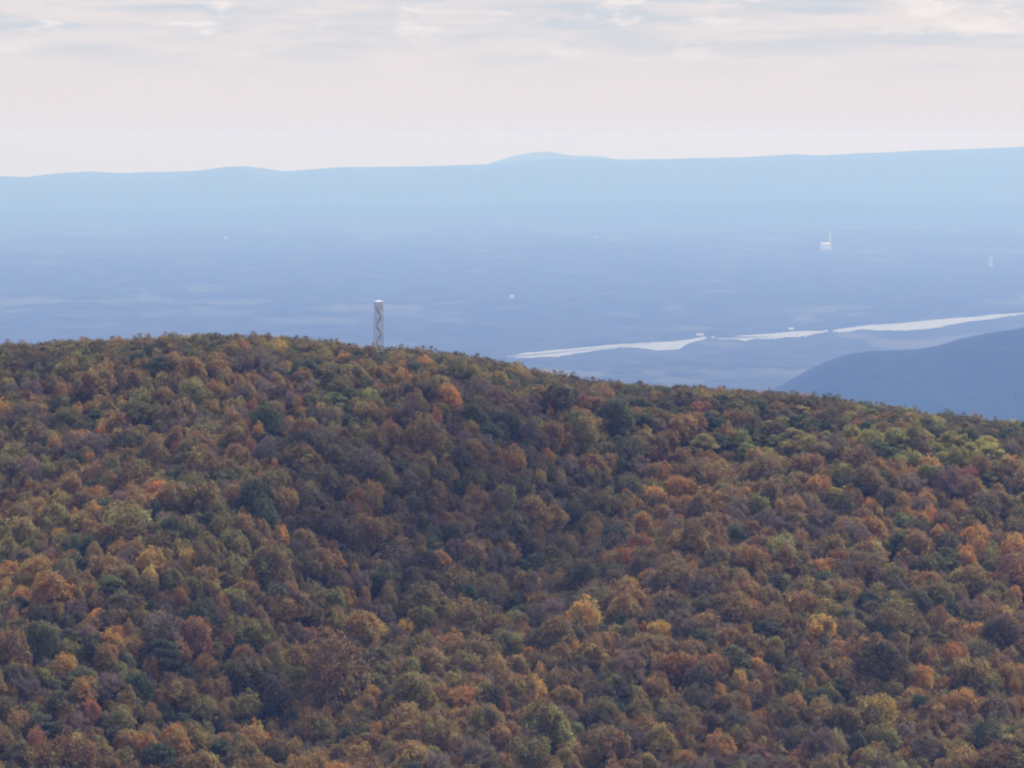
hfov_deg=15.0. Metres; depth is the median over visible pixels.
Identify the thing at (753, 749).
broadleaf tree
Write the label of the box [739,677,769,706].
broadleaf tree
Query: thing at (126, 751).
broadleaf tree
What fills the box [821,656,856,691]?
broadleaf tree
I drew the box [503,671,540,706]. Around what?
broadleaf tree
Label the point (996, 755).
broadleaf tree
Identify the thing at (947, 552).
pine tree
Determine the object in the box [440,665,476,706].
broadleaf tree
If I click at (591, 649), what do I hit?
broadleaf tree
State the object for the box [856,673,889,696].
broadleaf tree
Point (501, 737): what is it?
broadleaf tree
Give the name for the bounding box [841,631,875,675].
broadleaf tree
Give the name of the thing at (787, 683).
broadleaf tree
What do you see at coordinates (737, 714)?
broadleaf tree
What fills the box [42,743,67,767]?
broadleaf tree
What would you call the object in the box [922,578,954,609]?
broadleaf tree
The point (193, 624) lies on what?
broadleaf tree
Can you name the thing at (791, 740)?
broadleaf tree
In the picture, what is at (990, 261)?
tower block
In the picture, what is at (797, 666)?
broadleaf tree
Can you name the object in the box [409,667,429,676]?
broadleaf tree
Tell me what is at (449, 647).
broadleaf tree
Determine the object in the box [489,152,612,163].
mountain
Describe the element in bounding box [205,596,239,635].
leafless tree
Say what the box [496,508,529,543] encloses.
broadleaf tree
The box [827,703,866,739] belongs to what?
broadleaf tree
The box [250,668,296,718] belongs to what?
broadleaf tree
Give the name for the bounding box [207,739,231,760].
pine tree
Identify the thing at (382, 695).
leafless tree
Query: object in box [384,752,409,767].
broadleaf tree
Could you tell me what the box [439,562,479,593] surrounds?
broadleaf tree
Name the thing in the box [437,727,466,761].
broadleaf tree
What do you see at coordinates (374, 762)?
broadleaf tree
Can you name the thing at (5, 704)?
broadleaf tree
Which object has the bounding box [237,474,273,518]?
broadleaf tree
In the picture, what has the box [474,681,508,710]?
broadleaf tree
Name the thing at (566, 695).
broadleaf tree
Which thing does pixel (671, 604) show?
broadleaf tree
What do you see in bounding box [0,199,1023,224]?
hills
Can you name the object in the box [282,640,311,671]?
broadleaf tree
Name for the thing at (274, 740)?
broadleaf tree
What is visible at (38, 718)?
pine tree
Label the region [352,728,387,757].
broadleaf tree
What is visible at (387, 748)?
broadleaf tree
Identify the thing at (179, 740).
broadleaf tree
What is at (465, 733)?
broadleaf tree
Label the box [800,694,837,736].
broadleaf tree
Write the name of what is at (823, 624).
broadleaf tree
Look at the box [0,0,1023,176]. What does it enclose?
sky
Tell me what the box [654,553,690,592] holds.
broadleaf tree
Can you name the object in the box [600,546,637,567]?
broadleaf tree
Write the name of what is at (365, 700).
broadleaf tree
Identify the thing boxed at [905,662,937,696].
broadleaf tree
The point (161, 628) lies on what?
broadleaf tree
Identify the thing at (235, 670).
broadleaf tree
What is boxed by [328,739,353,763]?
broadleaf tree
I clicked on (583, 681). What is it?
broadleaf tree
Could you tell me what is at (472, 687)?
broadleaf tree
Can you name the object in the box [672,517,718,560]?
broadleaf tree
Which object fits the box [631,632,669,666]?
broadleaf tree
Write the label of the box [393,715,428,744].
broadleaf tree
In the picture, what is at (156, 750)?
pine tree
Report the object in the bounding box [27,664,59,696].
broadleaf tree
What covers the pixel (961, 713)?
broadleaf tree
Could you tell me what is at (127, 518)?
broadleaf tree
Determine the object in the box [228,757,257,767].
broadleaf tree
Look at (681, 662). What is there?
broadleaf tree
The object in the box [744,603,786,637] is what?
broadleaf tree
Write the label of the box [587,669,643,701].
broadleaf tree
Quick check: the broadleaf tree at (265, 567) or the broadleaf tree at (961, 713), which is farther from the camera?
the broadleaf tree at (265, 567)
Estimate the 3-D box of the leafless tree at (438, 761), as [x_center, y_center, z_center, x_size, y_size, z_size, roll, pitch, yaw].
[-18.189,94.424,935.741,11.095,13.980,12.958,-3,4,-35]
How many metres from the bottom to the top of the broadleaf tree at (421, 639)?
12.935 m
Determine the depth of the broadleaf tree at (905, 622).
1051.29 m
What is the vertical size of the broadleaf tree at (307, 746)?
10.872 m
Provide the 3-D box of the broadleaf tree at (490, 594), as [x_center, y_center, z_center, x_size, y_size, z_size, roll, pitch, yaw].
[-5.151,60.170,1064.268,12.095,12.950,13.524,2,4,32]
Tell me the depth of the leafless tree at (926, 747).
986.98 m
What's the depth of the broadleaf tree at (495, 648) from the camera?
1017.40 m
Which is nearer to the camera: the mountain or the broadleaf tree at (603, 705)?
the broadleaf tree at (603, 705)
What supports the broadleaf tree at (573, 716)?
on the hillside
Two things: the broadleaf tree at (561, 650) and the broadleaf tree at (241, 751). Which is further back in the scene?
the broadleaf tree at (561, 650)
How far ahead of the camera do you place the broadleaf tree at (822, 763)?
969.33 m
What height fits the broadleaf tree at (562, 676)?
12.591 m
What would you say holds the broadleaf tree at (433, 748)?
on the hillside
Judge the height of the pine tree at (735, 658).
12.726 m
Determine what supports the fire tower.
on the hillside
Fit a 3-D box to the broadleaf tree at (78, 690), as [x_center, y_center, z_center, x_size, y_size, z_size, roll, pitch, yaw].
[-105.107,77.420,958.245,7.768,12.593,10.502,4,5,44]
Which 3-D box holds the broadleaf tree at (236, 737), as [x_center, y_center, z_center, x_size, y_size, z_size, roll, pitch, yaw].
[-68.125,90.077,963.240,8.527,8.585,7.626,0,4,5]
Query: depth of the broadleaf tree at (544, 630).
1029.06 m
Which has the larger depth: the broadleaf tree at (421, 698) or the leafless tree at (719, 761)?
the broadleaf tree at (421, 698)
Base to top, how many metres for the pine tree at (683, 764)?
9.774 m
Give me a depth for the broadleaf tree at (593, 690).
996.02 m
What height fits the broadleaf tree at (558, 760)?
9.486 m
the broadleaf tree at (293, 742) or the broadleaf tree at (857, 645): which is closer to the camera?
the broadleaf tree at (293, 742)
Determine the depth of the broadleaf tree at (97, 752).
938.06 m
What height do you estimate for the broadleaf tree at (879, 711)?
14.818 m
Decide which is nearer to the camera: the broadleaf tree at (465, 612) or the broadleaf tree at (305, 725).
the broadleaf tree at (305, 725)
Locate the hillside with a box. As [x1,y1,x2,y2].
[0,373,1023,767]
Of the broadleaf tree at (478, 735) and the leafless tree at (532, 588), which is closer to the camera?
the broadleaf tree at (478, 735)
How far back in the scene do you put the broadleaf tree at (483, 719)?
957.52 m
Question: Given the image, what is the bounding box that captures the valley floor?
[0,205,1023,392]
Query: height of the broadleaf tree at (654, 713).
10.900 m
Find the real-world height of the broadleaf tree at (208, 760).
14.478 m
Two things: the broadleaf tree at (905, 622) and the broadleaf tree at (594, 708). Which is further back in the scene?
the broadleaf tree at (905, 622)
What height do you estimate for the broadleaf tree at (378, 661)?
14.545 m
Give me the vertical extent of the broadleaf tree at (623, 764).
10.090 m
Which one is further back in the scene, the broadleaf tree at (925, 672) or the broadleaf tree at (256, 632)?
the broadleaf tree at (925, 672)
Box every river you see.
[505,336,705,357]
[711,330,827,340]
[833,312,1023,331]
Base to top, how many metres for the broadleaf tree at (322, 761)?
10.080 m
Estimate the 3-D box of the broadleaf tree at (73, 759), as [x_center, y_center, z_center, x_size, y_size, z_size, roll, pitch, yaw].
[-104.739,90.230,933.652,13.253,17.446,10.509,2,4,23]
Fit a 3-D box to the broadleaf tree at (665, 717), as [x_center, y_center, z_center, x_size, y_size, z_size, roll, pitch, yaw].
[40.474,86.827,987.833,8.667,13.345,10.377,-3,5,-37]
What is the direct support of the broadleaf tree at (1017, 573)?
on the hillside
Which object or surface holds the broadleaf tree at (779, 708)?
on the hillside
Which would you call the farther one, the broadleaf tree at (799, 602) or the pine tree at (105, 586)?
the broadleaf tree at (799, 602)
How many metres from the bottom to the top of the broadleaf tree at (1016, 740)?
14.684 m
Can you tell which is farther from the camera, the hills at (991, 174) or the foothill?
the hills at (991, 174)
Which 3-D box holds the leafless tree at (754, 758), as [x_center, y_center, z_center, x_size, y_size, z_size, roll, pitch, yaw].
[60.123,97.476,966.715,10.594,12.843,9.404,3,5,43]
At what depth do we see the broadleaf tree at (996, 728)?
994.80 m
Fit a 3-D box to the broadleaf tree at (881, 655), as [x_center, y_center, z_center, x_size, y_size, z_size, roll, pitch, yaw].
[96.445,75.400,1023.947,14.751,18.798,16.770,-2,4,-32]
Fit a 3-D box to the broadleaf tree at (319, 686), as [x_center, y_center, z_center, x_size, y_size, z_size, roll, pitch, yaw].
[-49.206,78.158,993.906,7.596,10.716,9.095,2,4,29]
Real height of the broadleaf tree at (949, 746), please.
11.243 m
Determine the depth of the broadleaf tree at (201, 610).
999.65 m
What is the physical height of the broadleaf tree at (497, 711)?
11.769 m
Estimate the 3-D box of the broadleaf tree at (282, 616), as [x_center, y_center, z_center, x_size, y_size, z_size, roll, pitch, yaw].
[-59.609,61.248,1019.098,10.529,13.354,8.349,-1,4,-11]
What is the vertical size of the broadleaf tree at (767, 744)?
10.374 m
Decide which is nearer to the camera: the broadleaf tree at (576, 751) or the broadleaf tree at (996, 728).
the broadleaf tree at (576, 751)
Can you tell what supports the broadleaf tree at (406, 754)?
on the hillside
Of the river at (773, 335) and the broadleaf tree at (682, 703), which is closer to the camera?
the broadleaf tree at (682, 703)
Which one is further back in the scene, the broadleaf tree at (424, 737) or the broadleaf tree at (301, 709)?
the broadleaf tree at (301, 709)
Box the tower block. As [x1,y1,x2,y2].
[989,257,992,266]
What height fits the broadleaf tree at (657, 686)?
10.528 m
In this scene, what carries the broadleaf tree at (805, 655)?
on the hillside
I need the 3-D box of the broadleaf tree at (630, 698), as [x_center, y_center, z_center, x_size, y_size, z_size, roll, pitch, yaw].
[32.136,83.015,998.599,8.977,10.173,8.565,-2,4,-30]
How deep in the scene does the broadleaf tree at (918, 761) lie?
977.68 m
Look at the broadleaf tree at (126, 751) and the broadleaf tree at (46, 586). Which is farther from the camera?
the broadleaf tree at (46, 586)
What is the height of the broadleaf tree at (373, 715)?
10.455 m
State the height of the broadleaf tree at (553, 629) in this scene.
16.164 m
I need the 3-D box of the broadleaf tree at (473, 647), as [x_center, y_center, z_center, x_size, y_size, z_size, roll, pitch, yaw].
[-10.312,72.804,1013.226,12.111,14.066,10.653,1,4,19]
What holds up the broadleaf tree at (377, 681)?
on the hillside
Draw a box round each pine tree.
[26,712,54,739]
[89,574,127,602]
[139,742,177,767]
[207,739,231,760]
[401,760,422,767]
[671,762,691,767]
[718,644,754,681]
[755,617,784,642]
[930,547,963,574]
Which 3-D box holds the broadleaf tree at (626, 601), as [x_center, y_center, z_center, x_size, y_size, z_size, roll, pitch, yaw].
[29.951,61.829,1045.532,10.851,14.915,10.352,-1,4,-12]
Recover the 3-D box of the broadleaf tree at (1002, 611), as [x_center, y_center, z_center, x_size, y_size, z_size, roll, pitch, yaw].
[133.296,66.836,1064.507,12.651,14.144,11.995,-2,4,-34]
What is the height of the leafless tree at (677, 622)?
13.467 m
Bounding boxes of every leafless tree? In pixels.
[55,702,91,739]
[81,671,133,702]
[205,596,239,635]
[282,726,303,749]
[302,740,320,756]
[372,755,390,767]
[375,686,394,710]
[420,749,455,767]
[445,725,501,767]
[517,571,550,602]
[658,608,694,643]
[678,756,714,767]
[681,679,717,712]
[704,743,737,767]
[738,753,767,767]
[749,714,762,744]
[791,715,845,764]
[906,729,944,760]
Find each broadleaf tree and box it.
[0,515,39,549]
[0,625,25,662]
[0,695,17,726]
[0,695,24,721]
[0,725,16,760]
[0,759,23,767]
[2,661,34,698]
[4,615,29,638]
[18,554,53,588]
[20,620,61,667]
[21,737,64,767]
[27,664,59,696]
[28,570,76,611]
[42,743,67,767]
[45,688,75,721]
[47,724,98,767]
[67,674,100,710]
[75,736,100,767]
[90,755,124,767]
[102,498,152,544]
[111,728,138,757]
[113,745,138,767]
[115,684,144,719]
[123,670,156,708]
[129,730,158,766]
[141,607,183,656]
[158,722,194,765]
[162,638,192,675]
[172,753,196,767]
[176,721,213,754]
[177,615,214,658]
[179,596,221,640]
[182,747,224,767]
[191,730,221,754]
[221,652,263,694]
[223,734,266,767]
[226,731,243,752]
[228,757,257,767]
[233,687,264,727]
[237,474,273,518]
[237,718,271,750]
[238,617,276,656]
[245,538,292,589]
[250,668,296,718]
[260,741,292,764]
[266,594,304,633]
[267,735,289,758]
[279,735,305,758]
[279,760,296,767]
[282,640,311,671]
[290,706,336,748]
[291,705,315,725]
[292,744,314,764]
[307,670,336,700]
[310,745,330,762]
[312,751,331,767]
[324,699,340,726]
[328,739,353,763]
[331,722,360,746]
[339,700,365,728]
[340,609,381,653]
[343,738,374,760]
[350,756,390,767]
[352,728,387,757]
[353,720,375,736]
[355,641,397,674]
[355,669,387,694]
[355,693,379,714]
[358,707,382,726]
[377,736,402,759]
[379,697,399,715]
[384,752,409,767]
[385,701,421,733]
[391,656,414,672]
[391,738,433,767]
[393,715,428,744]
[396,580,451,627]
[397,653,428,675]
[404,631,439,655]
[407,674,437,711]
[407,717,446,752]
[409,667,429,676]
[413,708,446,745]
[419,743,444,764]
[428,672,442,684]
[428,715,459,752]
[432,679,455,707]
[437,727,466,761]
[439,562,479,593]
[440,640,463,657]
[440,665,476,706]
[441,752,465,767]
[446,682,487,708]
[448,597,494,637]
[448,656,482,680]
[449,699,482,732]
[450,650,483,667]
[452,724,475,756]
[453,638,494,669]
[457,682,486,699]
[465,702,507,739]
[471,729,499,753]
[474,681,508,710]
[477,583,516,613]
[477,704,505,731]
[478,638,504,665]
[481,754,502,767]
[482,652,512,683]
[483,719,522,756]
[486,627,524,658]
[493,751,520,767]
[495,667,516,690]
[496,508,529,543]
[502,731,555,767]
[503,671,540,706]
[511,726,542,766]
[512,706,535,720]
[515,698,576,755]
[535,617,558,652]
[536,595,566,625]
[536,614,579,660]
[541,757,562,767]
[543,665,577,698]
[544,655,577,683]
[547,636,574,669]
[547,684,585,710]
[548,734,580,753]
[552,742,581,767]
[554,739,583,765]
[557,620,587,646]
[557,704,580,722]
[562,557,603,593]
[564,668,598,701]
[565,594,605,634]
[574,578,612,615]
[575,640,610,675]
[581,694,620,725]
[582,680,623,705]
[582,721,612,743]
[586,699,615,720]
[586,725,618,767]
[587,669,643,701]
[590,722,633,767]
[598,560,624,580]
[598,576,650,603]
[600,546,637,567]
[604,586,644,624]
[613,720,651,760]
[615,758,645,767]
[623,689,645,721]
[625,697,654,729]
[629,712,659,741]
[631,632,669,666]
[632,751,663,767]
[636,707,664,734]
[642,676,668,700]
[642,722,682,761]
[646,700,684,733]
[652,589,695,637]
[653,723,681,753]
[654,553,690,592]
[658,651,701,692]
[661,692,690,723]
[671,705,703,728]
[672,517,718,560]
[672,749,695,766]
[674,636,707,671]
[674,712,706,740]
[695,728,738,766]
[696,755,715,767]
[699,649,732,683]
[701,710,727,733]
[709,626,741,647]
[709,693,738,723]
[717,591,764,628]
[723,706,753,728]
[726,722,754,757]
[737,629,768,656]
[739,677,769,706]
[739,740,774,767]
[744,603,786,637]
[755,733,785,767]
[762,697,800,732]
[777,660,818,691]
[777,668,808,697]
[779,756,804,767]
[780,689,808,724]
[783,589,820,622]
[784,723,815,753]
[786,744,813,767]
[787,640,827,678]
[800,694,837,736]
[803,611,837,647]
[807,756,837,767]
[818,727,850,761]
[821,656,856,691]
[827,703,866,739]
[827,750,850,767]
[832,615,867,643]
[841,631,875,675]
[845,680,882,706]
[853,635,916,683]
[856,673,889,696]
[856,692,899,732]
[856,745,881,765]
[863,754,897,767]
[869,722,905,758]
[874,591,917,638]
[880,679,904,704]
[893,719,916,750]
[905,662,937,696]
[910,755,934,767]
[911,716,944,754]
[912,698,952,732]
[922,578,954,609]
[938,737,969,767]
[943,709,969,726]
[943,718,972,742]
[943,742,984,767]
[945,686,982,720]
[948,655,993,695]
[949,564,987,597]
[960,637,1002,662]
[960,710,1011,766]
[971,655,994,686]
[972,739,1023,767]
[973,690,1013,719]
[974,663,1007,697]
[979,602,1023,640]
[981,612,1023,652]
[983,718,1008,750]
[984,648,1014,690]
[994,546,1023,588]
[996,661,1023,695]
[997,728,1023,762]
[1010,753,1023,767]
[1011,715,1023,730]
[1013,696,1023,716]
[1014,638,1023,657]
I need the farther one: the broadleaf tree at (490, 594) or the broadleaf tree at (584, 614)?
the broadleaf tree at (490, 594)
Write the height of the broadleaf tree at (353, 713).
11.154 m
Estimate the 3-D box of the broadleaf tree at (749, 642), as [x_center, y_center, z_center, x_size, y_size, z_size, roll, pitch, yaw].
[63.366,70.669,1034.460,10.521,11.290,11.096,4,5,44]
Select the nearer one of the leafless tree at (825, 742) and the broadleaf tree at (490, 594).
the leafless tree at (825, 742)
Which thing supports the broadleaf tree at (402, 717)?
on the hillside
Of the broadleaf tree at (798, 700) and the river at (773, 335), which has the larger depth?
the river at (773, 335)
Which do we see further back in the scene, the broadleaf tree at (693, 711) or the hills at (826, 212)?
the hills at (826, 212)
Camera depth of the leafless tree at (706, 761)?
959.05 m
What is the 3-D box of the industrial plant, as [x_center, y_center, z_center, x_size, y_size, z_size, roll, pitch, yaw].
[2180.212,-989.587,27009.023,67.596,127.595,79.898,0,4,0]
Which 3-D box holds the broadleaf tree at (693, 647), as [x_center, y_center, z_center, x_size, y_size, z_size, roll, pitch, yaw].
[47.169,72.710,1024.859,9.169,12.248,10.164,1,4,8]
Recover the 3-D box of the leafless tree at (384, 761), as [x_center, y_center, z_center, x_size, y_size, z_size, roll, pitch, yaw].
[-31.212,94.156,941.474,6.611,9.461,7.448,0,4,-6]
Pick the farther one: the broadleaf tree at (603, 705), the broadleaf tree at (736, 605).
the broadleaf tree at (736, 605)
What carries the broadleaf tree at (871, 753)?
on the hillside
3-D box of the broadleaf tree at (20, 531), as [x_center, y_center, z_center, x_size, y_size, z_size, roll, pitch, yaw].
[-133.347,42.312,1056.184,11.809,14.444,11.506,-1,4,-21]
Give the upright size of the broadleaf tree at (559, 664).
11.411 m
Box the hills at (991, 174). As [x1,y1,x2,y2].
[0,147,1023,208]
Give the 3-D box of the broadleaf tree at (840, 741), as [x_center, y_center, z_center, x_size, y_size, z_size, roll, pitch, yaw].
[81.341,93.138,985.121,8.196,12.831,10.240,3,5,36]
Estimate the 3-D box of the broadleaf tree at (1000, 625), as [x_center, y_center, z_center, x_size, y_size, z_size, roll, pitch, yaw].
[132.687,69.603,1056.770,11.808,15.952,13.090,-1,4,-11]
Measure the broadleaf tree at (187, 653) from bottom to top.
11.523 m
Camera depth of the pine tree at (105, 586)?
1004.79 m
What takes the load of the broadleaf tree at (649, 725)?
on the hillside
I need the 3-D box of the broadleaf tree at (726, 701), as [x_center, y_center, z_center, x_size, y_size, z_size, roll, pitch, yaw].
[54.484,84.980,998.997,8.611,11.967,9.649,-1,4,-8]
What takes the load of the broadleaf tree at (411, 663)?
on the hillside
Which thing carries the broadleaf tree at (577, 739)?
on the hillside
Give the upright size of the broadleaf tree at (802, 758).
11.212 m
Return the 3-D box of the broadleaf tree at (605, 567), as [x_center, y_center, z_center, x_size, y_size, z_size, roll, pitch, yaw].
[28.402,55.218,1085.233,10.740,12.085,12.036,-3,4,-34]
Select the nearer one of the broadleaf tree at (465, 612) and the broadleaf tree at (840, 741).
the broadleaf tree at (840, 741)
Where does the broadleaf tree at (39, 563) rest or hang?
on the hillside
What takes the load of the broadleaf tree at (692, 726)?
on the hillside
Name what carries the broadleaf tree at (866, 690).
on the hillside
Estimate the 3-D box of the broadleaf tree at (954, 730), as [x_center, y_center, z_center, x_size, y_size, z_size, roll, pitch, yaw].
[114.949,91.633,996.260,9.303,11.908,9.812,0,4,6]
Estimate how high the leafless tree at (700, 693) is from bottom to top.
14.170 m
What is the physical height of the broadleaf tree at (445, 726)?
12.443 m
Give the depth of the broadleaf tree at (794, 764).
970.16 m
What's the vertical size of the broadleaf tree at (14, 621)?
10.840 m
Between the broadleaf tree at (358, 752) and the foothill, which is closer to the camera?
the broadleaf tree at (358, 752)
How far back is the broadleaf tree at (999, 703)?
1010.71 m
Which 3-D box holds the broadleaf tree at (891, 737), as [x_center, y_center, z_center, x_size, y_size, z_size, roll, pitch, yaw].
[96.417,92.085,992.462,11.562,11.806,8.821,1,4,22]
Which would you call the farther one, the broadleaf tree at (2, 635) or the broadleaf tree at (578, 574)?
the broadleaf tree at (578, 574)
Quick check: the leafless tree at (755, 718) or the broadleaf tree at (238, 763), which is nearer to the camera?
the broadleaf tree at (238, 763)
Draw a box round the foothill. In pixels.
[770,327,1023,421]
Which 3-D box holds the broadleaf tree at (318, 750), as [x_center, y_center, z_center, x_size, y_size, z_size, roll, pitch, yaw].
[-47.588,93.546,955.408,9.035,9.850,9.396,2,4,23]
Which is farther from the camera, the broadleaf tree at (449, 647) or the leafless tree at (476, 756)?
the broadleaf tree at (449, 647)
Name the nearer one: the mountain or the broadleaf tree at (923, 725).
the broadleaf tree at (923, 725)
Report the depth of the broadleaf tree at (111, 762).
935.07 m
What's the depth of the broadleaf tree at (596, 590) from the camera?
1053.88 m
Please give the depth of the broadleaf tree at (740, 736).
979.93 m
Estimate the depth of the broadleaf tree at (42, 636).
973.51 m
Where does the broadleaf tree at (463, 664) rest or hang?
on the hillside
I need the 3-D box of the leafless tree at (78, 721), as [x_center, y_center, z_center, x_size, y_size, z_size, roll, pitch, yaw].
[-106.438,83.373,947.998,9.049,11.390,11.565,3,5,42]
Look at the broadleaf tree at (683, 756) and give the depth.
964.43 m
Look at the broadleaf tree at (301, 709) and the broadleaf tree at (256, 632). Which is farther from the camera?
the broadleaf tree at (256, 632)
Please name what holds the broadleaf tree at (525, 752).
on the hillside
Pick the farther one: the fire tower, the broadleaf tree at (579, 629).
the fire tower
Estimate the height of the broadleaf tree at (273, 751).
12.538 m
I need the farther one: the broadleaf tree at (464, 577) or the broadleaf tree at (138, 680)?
the broadleaf tree at (464, 577)
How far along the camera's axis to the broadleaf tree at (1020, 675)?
1031.28 m
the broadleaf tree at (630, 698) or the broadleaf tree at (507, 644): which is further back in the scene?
the broadleaf tree at (507, 644)
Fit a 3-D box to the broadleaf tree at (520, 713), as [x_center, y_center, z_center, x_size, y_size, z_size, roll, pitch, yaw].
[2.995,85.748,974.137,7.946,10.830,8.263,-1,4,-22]
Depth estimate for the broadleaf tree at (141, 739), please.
944.80 m
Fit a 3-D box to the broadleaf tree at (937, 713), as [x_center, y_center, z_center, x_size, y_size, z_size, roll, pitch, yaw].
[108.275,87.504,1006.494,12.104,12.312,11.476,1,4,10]
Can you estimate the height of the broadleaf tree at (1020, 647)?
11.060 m
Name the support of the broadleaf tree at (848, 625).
on the hillside
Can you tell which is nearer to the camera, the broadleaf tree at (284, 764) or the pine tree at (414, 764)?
the pine tree at (414, 764)
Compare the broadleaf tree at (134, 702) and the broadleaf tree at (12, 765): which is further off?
the broadleaf tree at (134, 702)
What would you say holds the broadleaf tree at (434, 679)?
on the hillside
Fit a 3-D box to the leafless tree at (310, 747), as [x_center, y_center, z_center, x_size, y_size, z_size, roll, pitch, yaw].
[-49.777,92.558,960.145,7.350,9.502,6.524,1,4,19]
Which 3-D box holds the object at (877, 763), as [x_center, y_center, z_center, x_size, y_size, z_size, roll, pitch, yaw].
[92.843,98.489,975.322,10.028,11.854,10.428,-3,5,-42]
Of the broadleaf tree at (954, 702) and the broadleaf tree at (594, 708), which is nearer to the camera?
the broadleaf tree at (594, 708)
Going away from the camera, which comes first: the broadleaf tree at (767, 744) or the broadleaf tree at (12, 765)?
the broadleaf tree at (12, 765)
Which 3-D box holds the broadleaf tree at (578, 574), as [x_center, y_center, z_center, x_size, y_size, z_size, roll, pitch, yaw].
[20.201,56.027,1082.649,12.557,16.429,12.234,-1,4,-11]
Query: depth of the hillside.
1037.61 m
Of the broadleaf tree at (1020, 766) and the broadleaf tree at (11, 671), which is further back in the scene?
the broadleaf tree at (1020, 766)
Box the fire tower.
[373,300,383,351]
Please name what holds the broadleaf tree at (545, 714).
on the hillside
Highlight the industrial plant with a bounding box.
[821,232,830,249]
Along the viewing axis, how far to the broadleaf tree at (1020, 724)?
1000.25 m
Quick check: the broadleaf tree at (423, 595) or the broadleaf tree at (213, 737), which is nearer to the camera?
the broadleaf tree at (213, 737)
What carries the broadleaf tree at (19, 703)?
on the hillside
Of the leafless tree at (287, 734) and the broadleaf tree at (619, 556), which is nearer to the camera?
the leafless tree at (287, 734)
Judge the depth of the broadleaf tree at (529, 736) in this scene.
957.72 m
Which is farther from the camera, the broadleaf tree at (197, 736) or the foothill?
the foothill
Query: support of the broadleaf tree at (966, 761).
on the hillside
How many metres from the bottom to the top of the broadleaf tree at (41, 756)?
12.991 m
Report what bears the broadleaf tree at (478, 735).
on the hillside
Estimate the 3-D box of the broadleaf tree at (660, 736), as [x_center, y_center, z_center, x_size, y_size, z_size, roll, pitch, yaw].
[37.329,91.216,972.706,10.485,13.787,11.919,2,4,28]
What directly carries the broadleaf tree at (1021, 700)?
on the hillside
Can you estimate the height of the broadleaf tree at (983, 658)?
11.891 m
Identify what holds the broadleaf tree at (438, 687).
on the hillside
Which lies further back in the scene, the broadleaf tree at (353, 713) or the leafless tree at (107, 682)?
the broadleaf tree at (353, 713)
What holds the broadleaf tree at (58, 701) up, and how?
on the hillside
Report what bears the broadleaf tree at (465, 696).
on the hillside
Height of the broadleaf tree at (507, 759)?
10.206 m
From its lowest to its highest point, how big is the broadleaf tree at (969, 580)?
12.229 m
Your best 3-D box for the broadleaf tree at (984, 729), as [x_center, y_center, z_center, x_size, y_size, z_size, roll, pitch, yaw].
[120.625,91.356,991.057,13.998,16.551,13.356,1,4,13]
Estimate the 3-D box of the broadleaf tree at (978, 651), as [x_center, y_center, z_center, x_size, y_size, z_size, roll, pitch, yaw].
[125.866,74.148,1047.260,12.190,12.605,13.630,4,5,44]
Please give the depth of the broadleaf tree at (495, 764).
939.68 m
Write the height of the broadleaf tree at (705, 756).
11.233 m
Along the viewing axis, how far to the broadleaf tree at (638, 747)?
970.04 m

